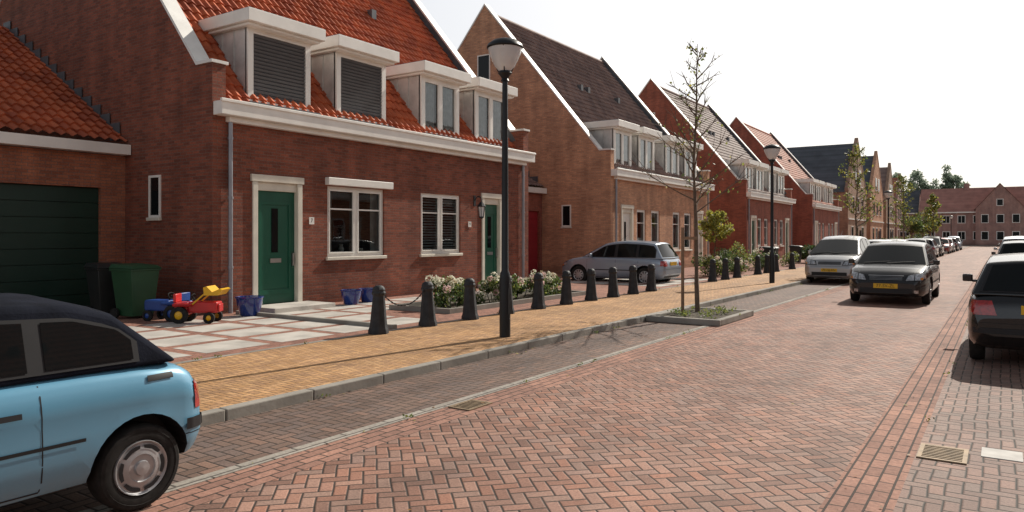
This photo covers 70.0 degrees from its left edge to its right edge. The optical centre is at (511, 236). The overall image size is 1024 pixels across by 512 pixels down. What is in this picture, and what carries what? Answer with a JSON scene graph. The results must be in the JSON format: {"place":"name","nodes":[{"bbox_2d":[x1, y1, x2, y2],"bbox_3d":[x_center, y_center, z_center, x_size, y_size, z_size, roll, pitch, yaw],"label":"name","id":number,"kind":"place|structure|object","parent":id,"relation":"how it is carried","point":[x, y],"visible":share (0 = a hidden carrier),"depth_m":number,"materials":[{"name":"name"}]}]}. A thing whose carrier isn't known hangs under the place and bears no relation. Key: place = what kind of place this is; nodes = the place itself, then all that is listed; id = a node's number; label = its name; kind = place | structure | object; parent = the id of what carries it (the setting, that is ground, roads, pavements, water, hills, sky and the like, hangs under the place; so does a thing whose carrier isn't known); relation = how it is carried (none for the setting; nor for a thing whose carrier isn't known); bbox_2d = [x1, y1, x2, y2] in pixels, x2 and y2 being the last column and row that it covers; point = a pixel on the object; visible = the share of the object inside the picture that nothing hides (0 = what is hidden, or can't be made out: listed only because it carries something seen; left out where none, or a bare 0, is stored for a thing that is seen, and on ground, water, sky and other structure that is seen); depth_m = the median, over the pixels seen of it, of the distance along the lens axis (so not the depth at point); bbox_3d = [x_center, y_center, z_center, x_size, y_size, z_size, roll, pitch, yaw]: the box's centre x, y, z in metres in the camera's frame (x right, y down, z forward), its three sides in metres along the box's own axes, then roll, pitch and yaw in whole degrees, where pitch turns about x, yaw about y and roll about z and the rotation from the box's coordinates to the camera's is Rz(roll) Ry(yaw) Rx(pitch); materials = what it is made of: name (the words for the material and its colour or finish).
{"place":"outdoors","nodes":[
{"label":"outdoors","id":0,"kind":"place"},
{"bbox_2d":[198,7,517,98],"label":"dormer roof","id":1,"kind":"structure","parent":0,"point":[318,40],"depth_m":17.70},
{"bbox_2d":[258,190,496,303],"bbox_3d":[-2.961,0.240,19.092,0.068,2.420,8.870,0,0,34],"label":"door","id":2,"kind":"structure","parent":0,"point":[275,282],"depth_m":15.93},
{"bbox_2d":[117,258,805,362],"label":"driveway","id":3,"kind":"structure","parent":0,"point":[601,291],"depth_m":13.62,"materials":[{"name":"red brick"}]},
{"bbox_2d":[0,21,130,305],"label":"garage","id":4,"kind":"structure","parent":3,"relation":"on","point":[62,218],"depth_m":15.40,"materials":[{"name":"brick"}]},
{"bbox_2d":[0,183,98,305],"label":"garage door","id":5,"kind":"structure","parent":4,"relation":"in","point":[49,233],"depth_m":15.04,"materials":[{"name":"metal"}]},
{"bbox_2d":[84,262,120,313],"bbox_3d":[-7.952,1.035,14.382,0.714,1.030,0.654,0,0,39],"label":"wheelie bin","id":6,"kind":"object","parent":3,"relation":"on","point":[100,286],"visible":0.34,"depth_m":14.12,"materials":[{"name":"plastic"}]},
{"bbox_2d":[109,263,161,317],"bbox_3d":[-7.179,1.035,13.917,0.714,1.030,0.654,0,0,26],"label":"wheelie bin","id":7,"kind":"object","parent":3,"relation":"on","point":[135,286],"visible":0.98,"depth_m":13.71,"materials":[{"name":"green plastic"}]},
{"bbox_2d":[142,292,191,321],"bbox_3d":[-6.354,1.288,13.471,0.820,0.523,0.480,0,0,14],"label":"toy tractor","id":8,"kind":"object","parent":3,"relation":"on","point":[163,308],"visible":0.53,"depth_m":13.35,"materials":[{"name":"plastic"}]},
{"bbox_2d":[0,0,527,313],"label":"walls","id":9,"kind":"structure","parent":3,"relation":"on","point":[142,78],"depth_m":16.44,"materials":[{"name":"red brick"}]},
{"bbox_2d":[148,175,160,217],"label":"gable window frames","id":10,"kind":"structure","parent":9,"relation":"attached to","point":[149,194],"depth_m":15.66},
{"bbox_2d":[151,177,158,214],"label":"gable window panes","id":11,"kind":"object","parent":10,"relation":"in","point":[154,196],"visible":0.33,"depth_m":15.59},
{"bbox_2d":[0,0,529,131],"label":"verge caps","id":12,"kind":"object","parent":9,"relation":"attached to","point":[187,35],"visible":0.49,"depth_m":15.36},
{"bbox_2d":[146,217,462,259],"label":"sills","id":13,"kind":"structure","parent":9,"relation":"attached to","point":[345,257],"depth_m":17.90,"materials":[{"name":"stone"}]},
{"bbox_2d":[177,0,516,149],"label":"roof tiles","id":14,"kind":"object","parent":9,"relation":"attached to","point":[400,27],"visible":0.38,"depth_m":20.75,"materials":[{"name":"tile"}]},
{"bbox_2d":[213,27,473,134],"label":"dormer cheeks","id":15,"kind":"object","parent":14,"relation":"attached to","point":[232,45],"visible":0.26,"depth_m":17.92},
{"bbox_2d":[254,34,381,118],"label":"roller shutters","id":16,"kind":"object","parent":15,"relation":"attached to","point":[281,94],"visible":1,"depth_m":16.73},
{"bbox_2d":[245,27,501,145],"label":"dormer frames","id":17,"kind":"structure","parent":15,"relation":"attached to","point":[249,62],"depth_m":18.96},
{"bbox_2d":[254,37,487,136],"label":"window panes","id":18,"kind":"object","parent":17,"relation":"in","point":[435,105],"visible":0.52,"depth_m":18.82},
{"bbox_2d":[425,82,501,140],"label":"dormer curtains","id":19,"kind":"object","parent":17,"relation":"attached to","point":[448,108],"visible":0.62,"depth_m":21.50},
{"bbox_2d":[325,177,392,189],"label":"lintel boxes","id":20,"kind":"object","parent":9,"relation":"attached to","point":[357,183],"visible":1,"depth_m":17.58,"materials":[{"name":"white paint"}]},
{"bbox_2d":[213,97,535,165],"bbox_3d":[-2.610,-2.510,19.236,0.410,0.420,11.600,0,0,34],"label":"gutter","id":21,"kind":"object","parent":9,"relation":"attached to","point":[252,114],"visible":1,"depth_m":17.30,"materials":[{"name":"white paint"}]},
{"bbox_2d":[250,174,501,301],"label":"door frames","id":22,"kind":"structure","parent":9,"relation":"attached to","point":[260,182],"depth_m":16.21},
{"bbox_2d":[228,122,524,312],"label":"downpipes","id":23,"kind":"object","parent":9,"relation":"attached to","point":[230,215],"visible":0.97,"depth_m":14.71,"materials":[{"name":"metal"}]},
{"bbox_2d":[249,0,514,148],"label":"lead flashing","id":24,"kind":"object","parent":9,"relation":"attached to","point":[436,36],"visible":0.32,"depth_m":25.46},
{"bbox_2d":[330,191,454,251],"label":"curtains","id":25,"kind":"object","parent":9,"relation":"attached to","point":[373,224],"visible":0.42,"depth_m":20.08,"materials":[{"name":"fabric"}]},
{"bbox_2d":[327,186,458,256],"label":"window frames","id":26,"kind":"structure","parent":9,"relation":"attached to","point":[355,209],"depth_m":18.44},
{"bbox_2d":[340,289,361,304],"bbox_3d":[-3.655,1.380,16.613,0.497,0.340,0.497,0,0,34],"label":"flower pot","id":27,"kind":"object","parent":3,"relation":"on","point":[350,296],"visible":1,"depth_m":16.45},
{"bbox_2d":[260,285,480,312],"bbox_3d":[-2.496,1.505,18.786,0.900,0.110,9.400,0,0,34],"label":"doorstep","id":28,"kind":"object","parent":3,"relation":"on","point":[290,307],"visible":0.46,"depth_m":15.31,"materials":[{"name":"concrete"}]},
{"bbox_2d":[128,278,707,357],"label":"driveway slabs","id":29,"kind":"structure","parent":3,"relation":"on","point":[227,345],"depth_m":12.26,"materials":[{"name":"concrete"}]},
{"bbox_2d":[170,285,229,323],"bbox_3d":[-5.594,1.220,13.155,0.910,0.660,0.480,0,0,-1],"label":"toy tractor","id":30,"kind":"object","parent":29,"relation":"on","point":[182,312],"visible":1,"depth_m":13.02,"materials":[{"name":"plastic"}]},
{"bbox_2d":[235,295,263,315],"bbox_3d":[-5.117,1.360,14.258,0.540,0.380,0.540,0,0,34],"label":"flower pot","id":31,"kind":"object","parent":29,"relation":"on","point":[249,305],"visible":0.97,"depth_m":14.08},
{"bbox_2d":[236,310,396,328],"bbox_3d":[-3.718,1.520,13.426,4.250,0.080,0.100,0,0,34],"label":"garden edging","id":32,"kind":"object","parent":29,"relation":"on","point":[328,320],"visible":0.82,"depth_m":13.22,"materials":[{"name":"concrete"}]},
{"bbox_2d":[389,289,585,313],"bbox_3d":[-0.309,1.505,17.424,1.650,0.110,5.780,0,0,34],"label":"flowerbed edging","id":33,"kind":"object","parent":3,"relation":"on","point":[414,306],"visible":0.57,"depth_m":15.72,"materials":[{"name":"concrete"}]},
{"bbox_2d":[419,292,556,307],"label":"flowerbed soil","id":34,"kind":"structure","parent":3,"relation":"on","point":[527,295],"depth_m":17.69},
{"bbox_2d":[425,275,464,307],"bbox_3d":[-1.368,1.183,15.412,0.980,0.751,0.920,0,0,34],"label":"hydrangea bush","id":35,"kind":"object","parent":34,"relation":"on","point":[446,294],"visible":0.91,"depth_m":15.41,"materials":[{"name":"green plant"}]},
{"bbox_2d":[478,272,523,302],"bbox_3d":[-0.214,1.188,17.004,0.938,0.763,1.168,0,0,34],"label":"hydrangea bush","id":36,"kind":"object","parent":34,"relation":"on","point":[489,284],"visible":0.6,"depth_m":16.80,"materials":[{"name":"green plant"}]},
{"bbox_2d":[528,269,557,295],"bbox_3d":[0.727,1.207,18.604,0.834,0.755,1.064,0,0,34],"label":"hydrangea bush","id":37,"kind":"object","parent":34,"relation":"on","point":[549,279],"visible":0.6,"depth_m":18.65,"materials":[{"name":"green plant"}]},
{"bbox_2d":[528,171,546,273],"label":"garage","id":38,"kind":"structure","parent":3,"relation":"on","point":[535,231],"depth_m":30.63,"materials":[{"name":"red brick"}]},
{"bbox_2d":[528,211,536,273],"bbox_3d":[0.174,0.250,29.528,0.050,2.600,3.150,0,0,34],"label":"garage door","id":39,"kind":"structure","parent":38,"relation":"in","point":[532,215],"depth_m":30.50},
{"bbox_2d":[458,6,708,273],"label":"walls","id":40,"kind":"structure","parent":3,"relation":"on","point":[572,165],"depth_m":30.75,"materials":[{"name":"beige brick"}]},
{"bbox_2d":[478,55,569,224],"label":"gable window panes","id":41,"kind":"object","parent":40,"relation":"in","point":[483,66],"visible":0.5,"depth_m":32.56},
{"bbox_2d":[496,14,603,63],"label":"ridge","id":42,"kind":"structure","parent":40,"relation":"attached to","point":[503,19],"depth_m":36.94,"materials":[{"name":"white tile"}]},
{"bbox_2d":[457,3,709,171],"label":"verge caps","id":43,"kind":"object","parent":40,"relation":"attached to","point":[550,86],"visible":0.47,"depth_m":31.68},
{"bbox_2d":[502,21,701,182],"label":"roof tiles","id":44,"kind":"object","parent":40,"relation":"attached to","point":[565,71],"visible":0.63,"depth_m":35.58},
{"bbox_2d":[589,129,683,173],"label":"dormer cheeks","id":45,"kind":"object","parent":44,"relation":"on","point":[603,138],"visible":0.25,"depth_m":32.46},
{"bbox_2d":[612,128,696,177],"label":"dormer frames","id":46,"kind":"structure","parent":44,"relation":"on","point":[628,134],"depth_m":33.01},
{"bbox_2d":[616,133,692,176],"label":"dormer curtains","id":47,"kind":"object","parent":46,"relation":"in","point":[626,152],"visible":0.48,"depth_m":33.36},
{"bbox_2d":[602,58,700,181],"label":"lead flashing","id":48,"kind":"object","parent":40,"relation":"attached to","point":[632,96],"visible":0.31,"depth_m":40.86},
{"bbox_2d":[621,204,703,264],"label":"door frames","id":49,"kind":"structure","parent":40,"relation":"attached to","point":[627,209],"depth_m":30.80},
{"bbox_2d":[623,213,699,263],"bbox_3d":[7.096,0.240,34.057,0.068,2.420,9.490,0,0,34],"label":"door","id":50,"kind":"structure","parent":49,"relation":"in","point":[626,217],"depth_m":30.68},
{"bbox_2d":[611,168,714,192],"bbox_3d":[7.313,-2.510,34.001,0.410,0.420,11.800,0,0,34],"label":"gutter","id":51,"kind":"object","parent":40,"relation":"attached to","point":[631,175],"visible":0.88,"depth_m":32.12,"materials":[{"name":"white paint"}]},
{"bbox_2d":[637,209,689,249],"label":"window frames","id":52,"kind":"structure","parent":40,"relation":"attached to","point":[657,226],"depth_m":33.33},
{"bbox_2d":[562,235,680,282],"bbox_3d":[3.748,0.804,25.494,3.982,1.692,1.960,0,0,34],"label":"station wagon","id":53,"kind":"object","parent":3,"relation":"on","point":[622,257],"visible":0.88,"depth_m":24.58,"materials":[{"name":"grey paint"}]},
{"bbox_2d":[700,253,722,276],"bbox_3d":[7.697,1.115,28.037,1.078,0.910,1.070,0,0,34],"label":"garden shrub","id":54,"kind":"object","parent":3,"relation":"on","point":[707,259],"visible":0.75,"depth_m":28.02,"materials":[{"name":"green plant"}]},
{"bbox_2d":[639,80,791,260],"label":"house","id":55,"kind":"structure","parent":3,"relation":"on","point":[733,204],"depth_m":45.90,"materials":[{"name":"red brick"}]},
{"bbox_2d":[638,78,792,189],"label":"verge caps","id":56,"kind":"object","parent":55,"relation":"attached to","point":[699,134],"visible":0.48,"depth_m":47.48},
{"bbox_2d":[663,90,786,196],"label":"roof tiles","id":57,"kind":"object","parent":55,"relation":"attached to","point":[734,146],"visible":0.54,"depth_m":51.33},
{"bbox_2d":[729,165,777,192],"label":"dormer cheeks","id":58,"kind":"object","parent":57,"relation":"on","point":[735,169],"visible":0.3,"depth_m":47.79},
{"bbox_2d":[724,159,788,175],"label":"dormer roof","id":59,"kind":"structure","parent":58,"relation":"on","point":[760,165],"depth_m":47.41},
{"bbox_2d":[744,165,783,195],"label":"dormer frames","id":60,"kind":"structure","parent":57,"relation":"on","point":[761,170],"depth_m":48.98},
{"bbox_2d":[746,191,795,204],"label":"gutter","id":61,"kind":"object","parent":55,"relation":"attached to","point":[765,197],"visible":0.86,"depth_m":47.70,"materials":[{"name":"white paint"}]},
{"bbox_2d":[698,209,734,275],"bbox_3d":[7.911,0.243,28.585,1.530,2.618,1.327,0,0,-5],"label":"garden tree","id":62,"kind":"object","parent":3,"relation":"on","point":[715,220],"visible":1,"depth_m":28.36,"materials":[{"name":"green plant"}]},
{"bbox_2d":[727,241,754,271],"bbox_3d":[10.000,0.875,32.361,1.514,1.372,1.975,0,0,34],"label":"garden shrub","id":63,"kind":"object","parent":3,"relation":"on","point":[742,255],"visible":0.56,"depth_m":32.23,"materials":[{"name":"green plant"}]},
{"bbox_2d":[730,118,838,247],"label":"house","id":64,"kind":"structure","parent":3,"relation":"on","point":[802,221],"depth_m":60.82,"materials":[{"name":"red brick"}]},
{"bbox_2d":[745,125,833,205],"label":"roof tiles","id":65,"kind":"object","parent":64,"relation":"attached to","point":[794,169],"visible":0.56,"depth_m":67.31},
{"bbox_2d":[833,149,865,237],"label":"walls","id":66,"kind":"structure","parent":3,"relation":"on","point":[845,222],"depth_m":74.87,"materials":[{"name":"brown brick"}]},
{"bbox_2d":[787,143,854,191],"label":"roof","id":67,"kind":"structure","parent":66,"relation":"on","point":[823,162],"depth_m":78.42,"materials":[{"name":"tile"}]},
{"bbox_2d":[866,159,882,238],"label":"walls","id":68,"kind":"structure","parent":3,"relation":"on","point":[875,225],"depth_m":89.49,"materials":[{"name":"beige brick"}]},
{"bbox_2d":[883,168,894,238],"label":"walls","id":69,"kind":"structure","parent":3,"relation":"on","point":[885,213],"depth_m":100.48,"materials":[{"name":"brown brick"}]},
{"bbox_2d":[0,247,965,511],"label":"parking bay","id":70,"kind":"object","parent":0,"point":[232,443],"visible":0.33,"depth_m":7.26,"materials":[{"name":"brown brick"}]},
{"bbox_2d":[0,293,201,510],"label":"car","id":71,"kind":"object","parent":70,"relation":"on","point":[105,406],"visible":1,"depth_m":4.17,"materials":[{"name":"blue paint"}]},
{"bbox_2d":[646,305,753,325],"bbox_3d":[3.808,1.532,14.670,1.467,0.237,2.200,0,0,34],"label":"tree planter","id":72,"kind":"object","parent":70,"relation":"on","point":[718,315],"visible":1,"depth_m":14.13,"materials":[{"name":"concrete"}]},
{"bbox_2d":[630,38,755,311],"bbox_3d":[3.743,-1.237,14.826,2.153,5.715,2.130,0,0,-39],"label":"young tree","id":73,"kind":"object","parent":72,"relation":"in","point":[695,237],"visible":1,"depth_m":14.95,"materials":[{"name":"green plant"}]},
{"bbox_2d":[805,231,869,281],"bbox_3d":[12.189,0.719,27.103,2.090,1.862,4.538,0,0,34],"label":"parked minivan","id":74,"kind":"object","parent":70,"relation":"on","point":[829,256],"visible":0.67,"depth_m":25.72,"materials":[{"name":"silver paint"}]},
{"bbox_2d":[920,193,944,235],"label":"young tree","id":75,"kind":"object","parent":70,"relation":"on","point":[935,206],"visible":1,"depth_m":65.06,"materials":[{"name":"green plant"}]},
{"bbox_2d":[176,267,814,411],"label":"sidewalk","id":76,"kind":"structure","parent":0,"point":[231,380],"depth_m":10.28,"materials":[{"name":"yellow brick"}]},
{"bbox_2d":[368,285,388,334],"bbox_3d":[-2.129,1.176,11.659,0.305,0.792,0.306,0,0,-35],"label":"bollard","id":77,"kind":"object","parent":76,"relation":"on","point":[378,322],"visible":0.95,"depth_m":11.56,"materials":[{"name":"metal"}]},
{"bbox_2d":[418,281,436,326],"bbox_3d":[-1.455,1.177,12.662,0.305,0.793,0.306,0,0,-34],"label":"bollard","id":78,"kind":"object","parent":76,"relation":"on","point":[427,316],"visible":0.95,"depth_m":12.57,"materials":[{"name":"metal"}]},
{"bbox_2d":[461,278,478,319],"bbox_3d":[-0.781,1.177,13.665,0.306,0.793,0.305,0,0,-23],"label":"bollard","id":79,"kind":"object","parent":76,"relation":"on","point":[469,307],"visible":0.96,"depth_m":13.57,"materials":[{"name":"metal"}]},
{"bbox_2d":[487,37,522,337],"bbox_3d":[-0.108,-0.750,11.277,0.570,4.600,0.570,0,0,34],"label":"street lamp","id":80,"kind":"object","parent":76,"relation":"on","point":[504,53],"visible":1,"depth_m":11.22,"materials":[{"name":"metal"}]},
{"bbox_2d":[531,273,545,308],"bbox_3d":[0.567,1.177,15.670,0.305,0.793,0.306,0,0,31],"label":"bollard","id":81,"kind":"object","parent":76,"relation":"on","point":[538,300],"visible":0.94,"depth_m":15.59,"materials":[{"name":"metal"}]},
{"bbox_2d":[560,270,572,304],"bbox_3d":[1.240,1.176,16.672,0.305,0.791,0.305,0,0,6],"label":"bollard","id":82,"kind":"object","parent":76,"relation":"on","point":[566,295],"visible":0.98,"depth_m":16.57,"materials":[{"name":"metal"}]},
{"bbox_2d":[585,269,597,300],"bbox_3d":[1.914,1.176,17.675,0.305,0.792,0.306,0,0,14],"label":"bollard","id":83,"kind":"object","parent":76,"relation":"on","point":[591,293],"visible":0.94,"depth_m":17.59,"materials":[{"name":"metal"}]},
{"bbox_2d":[607,267,619,296],"bbox_3d":[2.587,1.177,18.678,0.306,0.793,0.305,0,0,-18],"label":"bollard","id":84,"kind":"object","parent":76,"relation":"on","point":[613,290],"visible":0.9,"depth_m":18.58,"materials":[{"name":"metal"}]},
{"bbox_2d":[627,265,638,293],"bbox_3d":[3.261,1.177,19.680,0.306,0.793,0.305,0,0,-31],"label":"bollard","id":85,"kind":"object","parent":76,"relation":"on","point":[633,286],"visible":0.9,"depth_m":19.58,"materials":[{"name":"metal"}]},
{"bbox_2d":[763,144,780,282],"bbox_3d":[8.632,-0.750,24.284,0.570,4.600,0.570,0,0,34],"label":"street lamp","id":86,"kind":"object","parent":76,"relation":"on","point":[771,151],"visible":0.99,"depth_m":24.23,"materials":[{"name":"metal"}]},
{"bbox_2d":[179,247,993,511],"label":"road","id":87,"kind":"structure","parent":0,"point":[680,441],"depth_m":6.12,"materials":[{"name":"brick"}]},
{"bbox_2d":[107,247,969,511],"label":"gutter band","id":88,"kind":"object","parent":87,"relation":"on","point":[201,493],"visible":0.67,"depth_m":6.06,"materials":[{"name":"brick"}]},
{"bbox_2d":[448,399,492,410],"bbox_3d":[-0.404,1.643,7.127,0.260,0.011,0.380,0,0,34],"label":"storm drain","id":89,"kind":"object","parent":88,"relation":"on","point":[470,404],"visible":1,"depth_m":7.11,"materials":[{"name":"metal"}]},
{"bbox_2d":[849,236,939,303],"bbox_3d":[10.148,0.799,19.314,2.080,1.702,4.331,0,0,34],"label":"hatchback car","id":90,"kind":"object","parent":87,"relation":"on","point":[899,268],"visible":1,"depth_m":18.01,"materials":[{"name":"black paint"}]},
{"bbox_2d":[817,247,998,511],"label":"gutter band","id":91,"kind":"object","parent":87,"relation":"on","point":[876,466],"visible":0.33,"depth_m":6.03,"materials":[{"name":"brick"}]},
{"bbox_2d":[583,119,702,150],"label":"dormer roof","id":92,"kind":"structure","parent":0,"point":[629,127],"depth_m":31.52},
{"bbox_2d":[420,0,1023,189],"label":"sky","id":93,"kind":"structure","parent":0,"point":[926,86],"materials":[{"name":"white"}]},
{"bbox_2d":[893,251,1023,511],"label":"parking bay","id":94,"kind":"object","parent":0,"point":[978,409],"depth_m":5.97,"materials":[{"name":"brick"}]},
{"bbox_2d":[916,443,968,464],"bbox_3d":[3.260,1.643,5.532,0.320,0.011,0.420,0,0,34],"label":"storm drain","id":95,"kind":"object","parent":94,"relation":"on","point":[943,453],"visible":1,"depth_m":5.51,"materials":[{"name":"metal"}]},
{"bbox_2d":[962,253,1023,358],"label":"parked hatchback car","id":96,"kind":"object","parent":94,"relation":"on","point":[996,311],"visible":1,"depth_m":9.21,"materials":[{"name":"black paint"}]},
{"bbox_2d":[981,447,1022,462],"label":"marker paver","id":97,"kind":"object","parent":94,"relation":"on","point":[1001,454],"visible":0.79,"depth_m":5.51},
{"bbox_2d":[991,240,1023,254],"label":"parked car","id":98,"kind":"object","parent":94,"relation":"on","point":[1013,246],"visible":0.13,"depth_m":25.77,"materials":[{"name":"black paint"}]},
{"label":"ground","id":99,"kind":"structure","parent":0,"visible":0},
{"bbox_2d":[173,267,800,363],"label":"sidewalk edge","id":100,"kind":"object","parent":99,"relation":"on","point":[367,333],"depth_m":10.97,"materials":[{"name":"concrete"}]},
{"bbox_2d":[200,277,825,426],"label":"kerb","id":101,"kind":"structure","parent":99,"relation":"on","point":[231,412],"depth_m":8.54,"materials":[{"name":"concrete"}]},
{"bbox_2d":[80,247,966,511],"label":"gutter edge","id":102,"kind":"object","parent":99,"relation":"on","point":[226,471],"visible":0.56,"depth_m":6.32,"materials":[{"name":"concrete"}]},
{"bbox_2d":[904,196,920,237],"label":"walls","id":103,"kind":"structure","parent":99,"relation":"on","point":[911,218],"depth_m":134.41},
{"bbox_2d":[904,190,920,212],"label":"roof","id":104,"kind":"structure","parent":103,"relation":"on","point":[915,195],"depth_m":135.73,"materials":[{"name":"tile"}]},
{"bbox_2d":[905,169,933,189],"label":"distant tree","id":105,"kind":"object","parent":99,"relation":"on","point":[921,183],"visible":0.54,"depth_m":196.39,"materials":[{"name":"green plant"}]},
{"bbox_2d":[920,184,1023,244],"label":"walls","id":106,"kind":"structure","parent":99,"relation":"on","point":[1010,207],"depth_m":124.70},
{"bbox_2d":[921,199,1019,239],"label":"frames","id":107,"kind":"structure","parent":106,"relation":"attached to","point":[981,222],"depth_m":126.43,"materials":[{"name":"white paint"}]},
{"bbox_2d":[928,199,1018,238],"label":"panes","id":108,"kind":"object","parent":107,"relation":"in","point":[1000,218],"visible":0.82,"depth_m":125.05,"materials":[{"name":"black glass"}]},
{"bbox_2d":[919,183,1023,212],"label":"roof","id":109,"kind":"structure","parent":106,"relation":"attached to","point":[959,200],"depth_m":129.68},
{"bbox_3d":[14.178,1.532,30.111,1.455,0.237,2.200,0,0,34],"label":"tree planter","id":110,"kind":"object","parent":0,"visible":0},
{"bbox_2d":[828,143,888,235],"bbox_3d":[14.201,-1.129,30.366,2.584,5.498,1.677,0,0,-9],"label":"young tree","id":111,"kind":"object","parent":110,"relation":"in","point":[854,167],"visible":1,"depth_m":30.20,"materials":[{"name":"green plant"}]},
{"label":"tree planter","id":112,"kind":"object","parent":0,"visible":0},
{"bbox_2d":[888,175,926,238],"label":"young tree","id":113,"kind":"object","parent":112,"relation":"in","point":[901,206],"visible":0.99,"depth_m":45.17,"materials":[{"name":"green plant"}]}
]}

